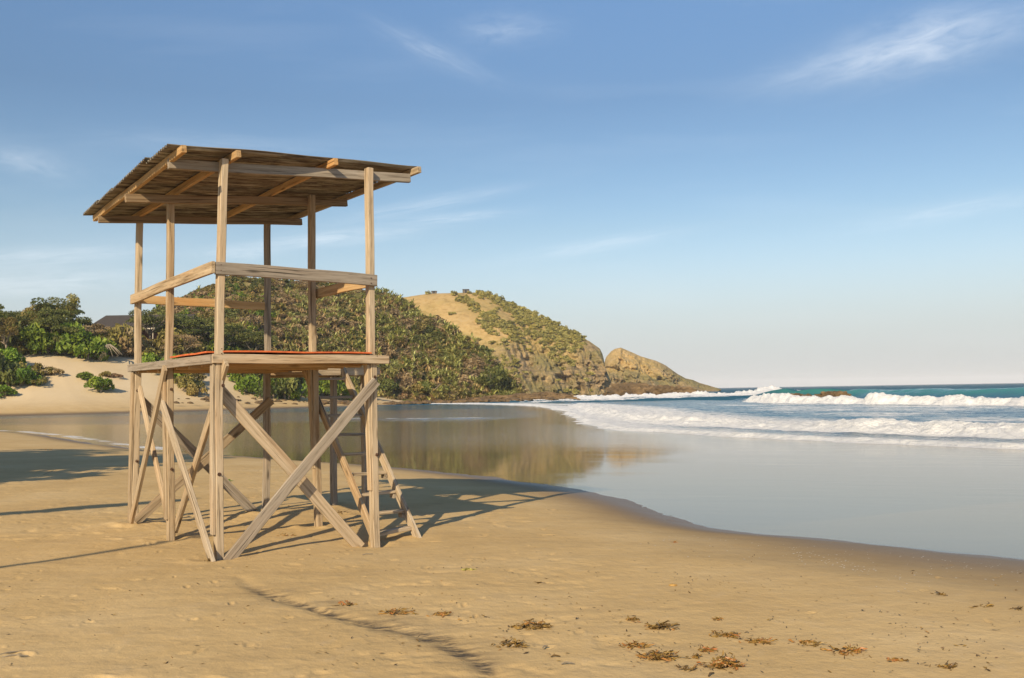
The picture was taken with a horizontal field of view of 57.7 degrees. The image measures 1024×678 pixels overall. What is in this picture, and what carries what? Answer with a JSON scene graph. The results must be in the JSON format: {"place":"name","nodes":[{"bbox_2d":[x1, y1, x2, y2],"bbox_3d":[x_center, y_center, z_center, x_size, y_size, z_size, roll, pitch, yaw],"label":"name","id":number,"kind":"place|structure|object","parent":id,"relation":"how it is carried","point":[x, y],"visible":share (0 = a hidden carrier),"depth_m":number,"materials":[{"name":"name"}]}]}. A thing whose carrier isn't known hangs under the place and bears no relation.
{"place":"outdoors","nodes":[
{"label":"outdoors","id":0,"kind":"place"},
{"bbox_2d":[150,281,476,399],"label":"hillside","id":1,"kind":"structure","parent":0,"point":[357,294],"depth_m":267.04,"materials":[{"name":"plant"}]},
{"bbox_2d":[93,314,204,344],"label":"dune house","id":2,"kind":"structure","parent":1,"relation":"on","point":[109,320],"depth_m":219.16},
{"bbox_2d":[155,283,276,346],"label":"green scrub","id":3,"kind":"object","parent":1,"relation":"on","point":[260,312],"visible":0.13,"depth_m":270.17,"materials":[{"name":"green plant"}]},
{"bbox_2d":[207,339,240,350],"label":"bush","id":4,"kind":"object","parent":1,"relation":"on","point":[226,346],"visible":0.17,"depth_m":210.34,"materials":[{"name":"green plant"}]},
{"bbox_2d":[207,322,251,345],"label":"coastal tree","id":5,"kind":"object","parent":1,"relation":"on","point":[232,334],"visible":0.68,"depth_m":211.51,"materials":[{"name":"green plant"}]},
{"bbox_2d":[227,331,277,350],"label":"coastal tree","id":6,"kind":"object","parent":1,"relation":"on","point":[257,340],"visible":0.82,"depth_m":212.65,"materials":[{"name":"green plant"}]},
{"bbox_2d":[155,275,525,400],"bbox_3d":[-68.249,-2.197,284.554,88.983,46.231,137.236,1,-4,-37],"label":"olive scrub","id":7,"kind":"object","parent":1,"relation":"on","point":[255,298],"visible":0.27,"depth_m":264.96,"materials":[{"name":"green plant"}]},
{"bbox_2d":[156,278,528,400],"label":"dry brush","id":8,"kind":"object","parent":1,"relation":"on","point":[406,380],"visible":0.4,"depth_m":257.49,"materials":[{"name":"plant"}]},
{"bbox_2d":[196,279,522,397],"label":"wild banana thicket","id":9,"kind":"object","parent":1,"relation":"on","point":[449,360],"visible":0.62,"depth_m":262.39,"materials":[{"name":"green plant"}]},
{"bbox_2d":[398,383,424,394],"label":"bush","id":10,"kind":"object","parent":1,"relation":"on","point":[417,387],"visible":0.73,"depth_m":235.59,"materials":[{"name":"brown plant"}]},
{"bbox_2d":[418,380,449,393],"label":"bush","id":11,"kind":"object","parent":1,"relation":"on","point":[425,385],"visible":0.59,"depth_m":239.07,"materials":[{"name":"green plant"}]},
{"bbox_2d":[437,384,463,394],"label":"bush","id":12,"kind":"object","parent":1,"relation":"on","point":[455,388],"visible":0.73,"depth_m":241.47,"materials":[{"name":"green plant"}]},
{"bbox_2d":[473,365,507,389],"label":"bush","id":13,"kind":"object","parent":1,"relation":"on","point":[497,375],"visible":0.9,"depth_m":253.42,"materials":[{"name":"green plant"}]},
{"bbox_2d":[503,377,516,388],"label":"bush","id":14,"kind":"object","parent":1,"relation":"on","point":[511,382],"visible":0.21,"depth_m":257.33,"materials":[{"name":"green plant"}]},
{"bbox_2d":[403,292,611,395],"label":"headland","id":15,"kind":"structure","parent":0,"point":[542,367],"depth_m":459.71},
{"bbox_2d":[425,290,594,393],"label":"headland scrub","id":16,"kind":"object","parent":15,"relation":"on","point":[523,314],"visible":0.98,"depth_m":476.03,"materials":[{"name":"green plant"}]},
{"bbox_2d":[0,352,1023,677],"bbox_3d":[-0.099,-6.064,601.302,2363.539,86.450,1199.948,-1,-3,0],"label":"sand beach","id":17,"kind":"structure","parent":0,"point":[78,546],"depth_m":7.44,"materials":[{"name":"sand"}]},
{"bbox_2d":[0,352,13,370],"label":"bush","id":18,"kind":"object","parent":17,"relation":"on","point":[5,363],"visible":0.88,"depth_m":163.34,"materials":[{"name":"green plant"}]},
{"bbox_2d":[0,384,17,396],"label":"bush","id":19,"kind":"object","parent":17,"relation":"on","point":[5,389],"visible":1,"depth_m":159.12,"materials":[{"name":"green plant"}]},
{"bbox_2d":[0,317,18,347],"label":"coastal tree","id":20,"kind":"object","parent":17,"relation":"on","point":[9,331],"visible":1,"depth_m":176.25,"materials":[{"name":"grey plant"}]},
{"bbox_2d":[0,361,25,385],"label":"bush","id":21,"kind":"object","parent":17,"relation":"on","point":[7,376],"visible":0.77,"depth_m":162.56,"materials":[{"name":"green plant"}]},
{"bbox_2d":[0,304,25,327],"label":"coastal tree","id":22,"kind":"object","parent":17,"relation":"on","point":[2,313],"visible":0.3,"depth_m":181.49,"materials":[{"name":"green plant"}]},
{"bbox_2d":[0,347,26,363],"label":"bush","id":23,"kind":"object","parent":17,"relation":"on","point":[11,354],"visible":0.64,"depth_m":170.58,"materials":[{"name":"green plant"}]},
{"bbox_2d":[0,338,28,354],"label":"bush","id":24,"kind":"object","parent":17,"relation":"on","point":[9,344],"visible":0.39,"depth_m":179.98,"materials":[{"name":"green plant"}]},
{"bbox_2d":[5,311,27,324],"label":"coastal tree","id":25,"kind":"object","parent":17,"relation":"on","point":[11,314],"visible":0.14,"depth_m":195.08,"materials":[{"name":"green plant"}]},
{"bbox_2d":[10,341,29,352],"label":"bush","id":26,"kind":"object","parent":17,"relation":"on","point":[18,347],"visible":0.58,"depth_m":180.83,"materials":[{"name":"green plant"}]},
{"bbox_2d":[1,319,43,352],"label":"bush","id":27,"kind":"object","parent":17,"relation":"on","point":[12,338],"visible":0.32,"depth_m":180.95,"materials":[{"name":"green plant"}]},
{"bbox_2d":[3,364,42,385],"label":"bush","id":28,"kind":"object","parent":17,"relation":"on","point":[28,373],"visible":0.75,"depth_m":164.25,"materials":[{"name":"green plant"}]},
{"bbox_2d":[14,362,43,376],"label":"bush","id":29,"kind":"object","parent":17,"relation":"on","point":[36,369],"visible":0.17,"depth_m":167.84,"materials":[{"name":"brown plant"}]},
{"bbox_2d":[15,316,46,332],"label":"coastal tree","id":30,"kind":"object","parent":17,"relation":"on","point":[24,318],"visible":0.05,"depth_m":185.05,"materials":[{"name":"green plant"}]},
{"bbox_2d":[16,322,53,354],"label":"bush","id":31,"kind":"object","parent":17,"relation":"on","point":[36,335],"visible":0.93,"depth_m":179.78,"materials":[{"name":"green plant"}]},
{"bbox_2d":[30,375,47,384],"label":"bush","id":32,"kind":"object","parent":17,"relation":"on","point":[43,379],"visible":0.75,"depth_m":165.15,"materials":[{"name":"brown plant"}]},
{"bbox_2d":[31,362,55,372],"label":"bush","id":33,"kind":"object","parent":17,"relation":"on","point":[40,367],"visible":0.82,"depth_m":170.47,"materials":[{"name":"brown plant"}]},
{"bbox_2d":[22,297,65,322],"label":"coastal tree","id":34,"kind":"object","parent":17,"relation":"on","point":[45,312],"visible":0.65,"depth_m":188.93,"materials":[{"name":"green plant"}]},
{"bbox_2d":[18,304,71,322],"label":"coastal tree","id":35,"kind":"object","parent":17,"relation":"on","point":[30,308],"visible":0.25,"depth_m":190.69,"materials":[{"name":"green plant"}]},
{"bbox_2d":[35,330,67,354],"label":"bush","id":36,"kind":"object","parent":17,"relation":"on","point":[50,334],"visible":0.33,"depth_m":182.54,"materials":[{"name":"green plant"}]},
{"bbox_2d":[39,366,64,374],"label":"bush","id":37,"kind":"object","parent":17,"relation":"on","point":[58,371],"visible":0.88,"depth_m":170.99,"materials":[{"name":"brown plant"}]},
{"bbox_2d":[30,314,78,354],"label":"coastal tree","id":38,"kind":"object","parent":17,"relation":"on","point":[47,325],"visible":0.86,"depth_m":182.97,"materials":[{"name":"green plant"}]},
{"bbox_2d":[47,334,65,354],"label":"bush","id":39,"kind":"object","parent":17,"relation":"on","point":[55,338],"visible":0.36,"depth_m":182.22,"materials":[{"name":"green plant"}]},
{"bbox_2d":[46,296,79,318],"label":"coastal tree","id":40,"kind":"object","parent":17,"relation":"on","point":[66,303],"visible":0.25,"depth_m":199.20,"materials":[{"name":"green plant"}]},
{"bbox_2d":[52,321,83,354],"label":"bush","id":41,"kind":"object","parent":17,"relation":"on","point":[76,323],"visible":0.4,"depth_m":184.77,"materials":[{"name":"green plant"}]},
{"bbox_2d":[53,309,92,329],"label":"coastal tree","id":42,"kind":"object","parent":17,"relation":"on","point":[64,313],"visible":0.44,"depth_m":189.49,"materials":[{"name":"green plant"}]},
{"bbox_2d":[65,293,81,318],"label":"coastal tree","id":43,"kind":"object","parent":17,"relation":"on","point":[73,298],"visible":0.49,"depth_m":198.52,"materials":[{"name":"green plant"}]},
{"bbox_2d":[55,327,94,357],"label":"bush","id":44,"kind":"object","parent":17,"relation":"on","point":[80,337],"visible":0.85,"depth_m":182.77,"materials":[{"name":"green plant"}]},
{"bbox_2d":[76,371,93,379],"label":"bush","id":45,"kind":"object","parent":17,"relation":"on","point":[85,375],"visible":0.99,"depth_m":171.47,"materials":[{"name":"green plant"}]},
{"bbox_2d":[68,337,110,360],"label":"bush","id":46,"kind":"object","parent":17,"relation":"on","point":[92,349],"visible":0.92,"depth_m":183.59,"materials":[{"name":"green plant"}]},
{"bbox_2d":[82,323,111,336],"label":"coastal tree","id":47,"kind":"object","parent":17,"relation":"on","point":[97,330],"visible":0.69,"depth_m":189.80,"materials":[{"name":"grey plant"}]},
{"bbox_2d":[83,375,114,392],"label":"bush","id":48,"kind":"object","parent":17,"relation":"on","point":[98,383],"visible":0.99,"depth_m":167.32,"materials":[{"name":"green plant"}]},
{"bbox_2d":[94,333,117,353],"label":"bush","id":49,"kind":"object","parent":17,"relation":"on","point":[111,342],"visible":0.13,"depth_m":188.11,"materials":[{"name":"green plant"}]},
{"bbox_2d":[92,344,119,359],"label":"root tangle","id":50,"kind":"object","parent":17,"relation":"on","point":[108,345],"visible":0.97,"depth_m":184.40,"materials":[{"name":"grey plant"}]},
{"bbox_2d":[97,333,120,353],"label":"bush","id":51,"kind":"object","parent":17,"relation":"on","point":[111,337],"visible":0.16,"depth_m":190.45,"materials":[{"name":"green plant"}]},
{"bbox_2d":[103,323,133,354],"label":"bush","id":52,"kind":"object","parent":17,"relation":"on","point":[118,328],"visible":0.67,"depth_m":192.45,"materials":[{"name":"brown plant"}]},
{"bbox_2d":[115,327,133,346],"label":"bush","id":53,"kind":"object","parent":17,"relation":"on","point":[121,341],"visible":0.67,"depth_m":192.46,"materials":[{"name":"brown plant"}]},
{"bbox_2d":[114,344,144,356],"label":"bush","id":54,"kind":"object","parent":17,"relation":"on","point":[125,350],"visible":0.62,"depth_m":191.82,"materials":[{"name":"brown plant"}]},
{"bbox_2d":[123,333,151,356],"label":"bush","id":55,"kind":"object","parent":17,"relation":"on","point":[146,341],"visible":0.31,"depth_m":196.88,"materials":[{"name":"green plant"}]},
{"bbox_2d":[133,343,160,355],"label":"bush","id":56,"kind":"object","parent":17,"relation":"on","point":[147,349],"visible":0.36,"depth_m":194.45,"materials":[{"name":"green plant"}]},
{"bbox_2d":[126,306,179,338],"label":"coastal tree","id":57,"kind":"object","parent":17,"relation":"on","point":[147,320],"visible":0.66,"depth_m":204.85,"materials":[{"name":"green plant"}]},
{"bbox_2d":[142,351,163,362],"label":"bush","id":58,"kind":"object","parent":17,"relation":"on","point":[150,357],"visible":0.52,"depth_m":188.49,"materials":[{"name":"green plant"}]},
{"bbox_2d":[149,337,176,355],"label":"bush","id":59,"kind":"object","parent":17,"relation":"on","point":[156,345],"visible":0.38,"depth_m":198.88,"materials":[{"name":"green plant"}]},
{"bbox_2d":[155,328,189,353],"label":"bush","id":60,"kind":"object","parent":17,"relation":"on","point":[161,334],"visible":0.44,"depth_m":200.65,"materials":[{"name":"green plant"}]},
{"bbox_2d":[149,312,196,332],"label":"coastal tree","id":61,"kind":"object","parent":17,"relation":"on","point":[183,315],"visible":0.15,"depth_m":210.99,"materials":[{"name":"green plant"}]},
{"bbox_2d":[160,333,203,352],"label":"bush","id":62,"kind":"object","parent":17,"relation":"on","point":[188,338],"visible":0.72,"depth_m":199.30,"materials":[{"name":"grey plant"}]},
{"bbox_2d":[163,315,214,337],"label":"coastal tree","id":63,"kind":"object","parent":17,"relation":"on","point":[185,323],"visible":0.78,"depth_m":207.14,"materials":[{"name":"green plant"}]},
{"bbox_2d":[174,373,204,388],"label":"bush","id":64,"kind":"object","parent":17,"relation":"on","point":[184,381],"visible":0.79,"depth_m":180.08,"materials":[{"name":"green plant"}]},
{"bbox_2d":[179,338,208,354],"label":"bush","id":65,"kind":"object","parent":17,"relation":"on","point":[201,348],"visible":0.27,"depth_m":205.25,"materials":[{"name":"green plant"}]},
{"bbox_2d":[186,373,206,380],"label":"bush","id":66,"kind":"object","parent":17,"relation":"on","point":[202,376],"visible":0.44,"depth_m":184.51,"materials":[{"name":"green plant"}]},
{"bbox_2d":[186,384,207,395],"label":"bush","id":67,"kind":"object","parent":17,"relation":"on","point":[192,390],"visible":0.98,"depth_m":178.10,"materials":[{"name":"yellow plant"}]},
{"bbox_2d":[187,323,229,342],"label":"coastal tree","id":68,"kind":"object","parent":17,"relation":"on","point":[205,336],"visible":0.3,"depth_m":210.59,"materials":[{"name":"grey plant"}]},
{"bbox_2d":[226,373,245,381],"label":"bush","id":69,"kind":"object","parent":17,"relation":"on","point":[236,377],"visible":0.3,"depth_m":194.45,"materials":[{"name":"green plant"}]},
{"bbox_2d":[233,374,259,392],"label":"bush","id":70,"kind":"object","parent":17,"relation":"on","point":[246,380],"visible":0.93,"depth_m":188.47,"materials":[{"name":"green plant"}]},
{"bbox_2d":[239,373,262,377],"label":"bush","id":71,"kind":"object","parent":17,"relation":"on","point":[259,375],"visible":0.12,"depth_m":194.05,"materials":[{"name":"green plant"}]},
{"bbox_2d":[83,144,421,561],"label":"lifeguard tower","id":72,"kind":"structure","parent":17,"relation":"on","point":[170,186],"depth_m":10.36,"materials":[{"name":"wood"}]},
{"bbox_2d":[240,376,279,396],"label":"bush","id":73,"kind":"object","parent":17,"relation":"on","point":[251,388],"visible":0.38,"depth_m":187.34,"materials":[{"name":"green plant"}]},
{"bbox_2d":[256,378,290,398],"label":"bush","id":74,"kind":"object","parent":17,"relation":"on","point":[274,391],"visible":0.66,"depth_m":188.46,"materials":[{"name":"green plant"}]},
{"bbox_2d":[277,377,301,399],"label":"bush","id":75,"kind":"object","parent":17,"relation":"on","point":[294,383],"visible":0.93,"depth_m":189.16,"materials":[{"name":"green plant"}]},
{"bbox_2d":[283,388,307,399],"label":"bush","id":76,"kind":"object","parent":17,"relation":"on","point":[295,394],"visible":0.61,"depth_m":191.99,"materials":[{"name":"green plant"}]},
{"bbox_2d":[300,380,327,395],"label":"bush","id":77,"kind":"object","parent":17,"relation":"on","point":[321,389],"visible":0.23,"depth_m":200.67,"materials":[{"name":"green plant"}]},
{"bbox_2d":[319,380,345,395],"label":"bush","id":78,"kind":"object","parent":17,"relation":"on","point":[326,383],"visible":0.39,"depth_m":202.76,"materials":[{"name":"green plant"}]},
{"bbox_2d":[332,600,357,605],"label":"kelp clump","id":79,"kind":"object","parent":17,"relation":"on","point":[350,603],"visible":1,"depth_m":6.82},
{"bbox_2d":[338,383,356,399],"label":"bush","id":80,"kind":"object","parent":17,"relation":"on","point":[345,392],"visible":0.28,"depth_m":206.36,"materials":[{"name":"green plant"}]},
{"bbox_2d":[377,378,399,390],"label":"bush","id":81,"kind":"object","parent":17,"relation":"on","point":[390,384],"visible":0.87,"depth_m":231.09,"materials":[{"name":"green plant"}]},
{"bbox_2d":[378,607,417,614],"bbox_3d":[-0.810,1.909,6.543,0.270,0.040,0.215,0,-3,-23],"label":"kelp clump","id":82,"kind":"object","parent":17,"relation":"on","point":[393,612],"visible":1,"depth_m":6.54,"materials":[{"name":"plant"}]},
{"bbox_2d":[426,611,451,617],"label":"kelp clump","id":83,"kind":"object","parent":17,"relation":"on","point":[444,613],"visible":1,"depth_m":6.45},
{"bbox_2d":[491,637,528,647],"bbox_3d":[0.002,1.844,5.675,0.231,0.048,0.167,-2,-3,22],"label":"kelp clump","id":84,"kind":"object","parent":17,"relation":"on","point":[513,643],"visible":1,"depth_m":5.65,"materials":[{"name":"plant"}]},
{"bbox_2d":[1,537,1021,672],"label":"beach litter","id":85,"kind":"object","parent":17,"relation":"on","point":[597,636],"visible":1,"depth_m":5.92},
{"bbox_2d":[510,618,551,629],"bbox_3d":[0.140,1.870,6.120,0.281,0.041,0.244,-2,-3,19],"label":"kelp clump","id":86,"kind":"object","parent":17,"relation":"on","point":[537,625],"visible":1,"depth_m":6.08,"materials":[{"name":"plant"}]},
{"bbox_2d":[618,640,653,648],"bbox_3d":[0.748,1.836,5.604,0.184,0.031,0.155,-3,-4,35],"label":"kelp clump","id":87,"kind":"object","parent":17,"relation":"on","point":[638,645],"visible":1,"depth_m":5.59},
{"bbox_2d":[636,650,685,660],"bbox_3d":[0.867,1.817,5.372,0.320,0.040,0.203,-1,-3,0],"label":"kelp clump","id":88,"kind":"object","parent":17,"relation":"on","point":[656,654],"visible":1,"depth_m":5.35,"materials":[{"name":"plant"}]},
{"bbox_2d":[644,620,679,629],"bbox_3d":[0.973,1.848,6.015,0.246,0.047,0.173,-1,-3,0],"label":"kelp clump","id":89,"kind":"object","parent":17,"relation":"on","point":[662,625],"visible":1,"depth_m":6.01,"materials":[{"name":"plant"}]},
{"bbox_2d":[674,664,696,670],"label":"kelp clump","id":90,"kind":"object","parent":17,"relation":"on","point":[685,667],"visible":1,"depth_m":5.12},
{"bbox_2d":[697,646,717,652],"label":"kelp clump","id":91,"kind":"object","parent":17,"relation":"on","point":[708,649],"visible":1,"depth_m":5.47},
{"bbox_2d":[694,650,744,669],"bbox_3d":[1.156,1.785,5.179,0.282,0.073,0.218,0,-3,-20],"label":"kelp clump","id":92,"kind":"object","parent":17,"relation":"on","point":[723,661],"visible":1,"depth_m":5.17,"materials":[{"name":"plant"}]},
{"bbox_2d":[709,630,740,638],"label":"kelp clump","id":93,"kind":"object","parent":17,"relation":"on","point":[730,634],"visible":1,"depth_m":5.81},
{"bbox_2d":[738,637,777,644],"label":"kelp clump","id":94,"kind":"object","parent":17,"relation":"on","point":[762,640],"visible":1,"depth_m":5.64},
{"bbox_2d":[788,639,826,646],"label":"kelp clump","id":95,"kind":"object","parent":17,"relation":"on","point":[811,642],"visible":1,"depth_m":5.59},
{"bbox_2d":[650,532,1020,586],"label":"foam flecks","id":96,"kind":"object","parent":17,"relation":"on","point":[854,566],"visible":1,"depth_m":8.46,"materials":[{"name":"beige"}]},
{"bbox_2d":[820,644,867,655],"bbox_3d":[1.948,1.807,5.418,0.235,0.030,0.186,0,-3,-17],"label":"kelp clump","id":97,"kind":"object","parent":17,"relation":"on","point":[854,649],"visible":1,"depth_m":5.42,"materials":[{"name":"plant"}]},
{"bbox_2d":[887,657,908,661],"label":"kelp clump","id":98,"kind":"object","parent":17,"relation":"on","point":[895,659],"visible":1,"depth_m":5.22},
{"bbox_2d":[935,660,957,669],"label":"kelp clump","id":99,"kind":"object","parent":17,"relation":"on","point":[951,665],"visible":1,"depth_m":5.09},
{"bbox_2d":[0,383,1023,559],"bbox_3d":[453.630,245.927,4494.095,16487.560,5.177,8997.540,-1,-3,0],"label":"sea water","id":100,"kind":"structure","parent":0,"point":[936,467],"depth_m":35.06,"materials":[{"name":"liquid"}]},
{"bbox_2d":[465,394,515,399],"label":"reef rock","id":101,"kind":"object","parent":100,"relation":"in","point":[494,396],"visible":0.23,"depth_m":238.02,"materials":[{"name":"stone"}]},
{"bbox_2d":[510,393,539,398],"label":"reef rock","id":102,"kind":"object","parent":100,"relation":"in","point":[523,395],"visible":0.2,"depth_m":240.98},
{"bbox_2d":[532,391,579,399],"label":"reef rock","id":103,"kind":"object","parent":100,"relation":"in","point":[554,395],"visible":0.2,"depth_m":244.00,"materials":[{"name":"stone"}]},
{"bbox_2d":[603,382,656,395],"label":"reef rock","id":104,"kind":"object","parent":100,"relation":"in","point":[621,389],"visible":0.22,"depth_m":281.69,"materials":[{"name":"stone"}]},
{"bbox_2d":[645,384,696,394],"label":"reef rock","id":105,"kind":"object","parent":100,"relation":"in","point":[659,389],"visible":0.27,"depth_m":278.65,"materials":[{"name":"stone"}]},
{"bbox_2d":[814,391,850,397],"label":"reef rock","id":106,"kind":"object","parent":100,"relation":"in","point":[831,393],"visible":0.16,"depth_m":148.78,"materials":[{"name":"stone"}]},
{"bbox_2d":[0,0,1023,387],"label":"sky","id":107,"kind":"structure","parent":0,"point":[717,193],"materials":[{"name":"blue"}]},
{"bbox_2d":[604,348,720,391],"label":"rocky point","id":108,"kind":"structure","parent":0,"point":[622,365],"depth_m":609.24,"materials":[{"name":"stone"}]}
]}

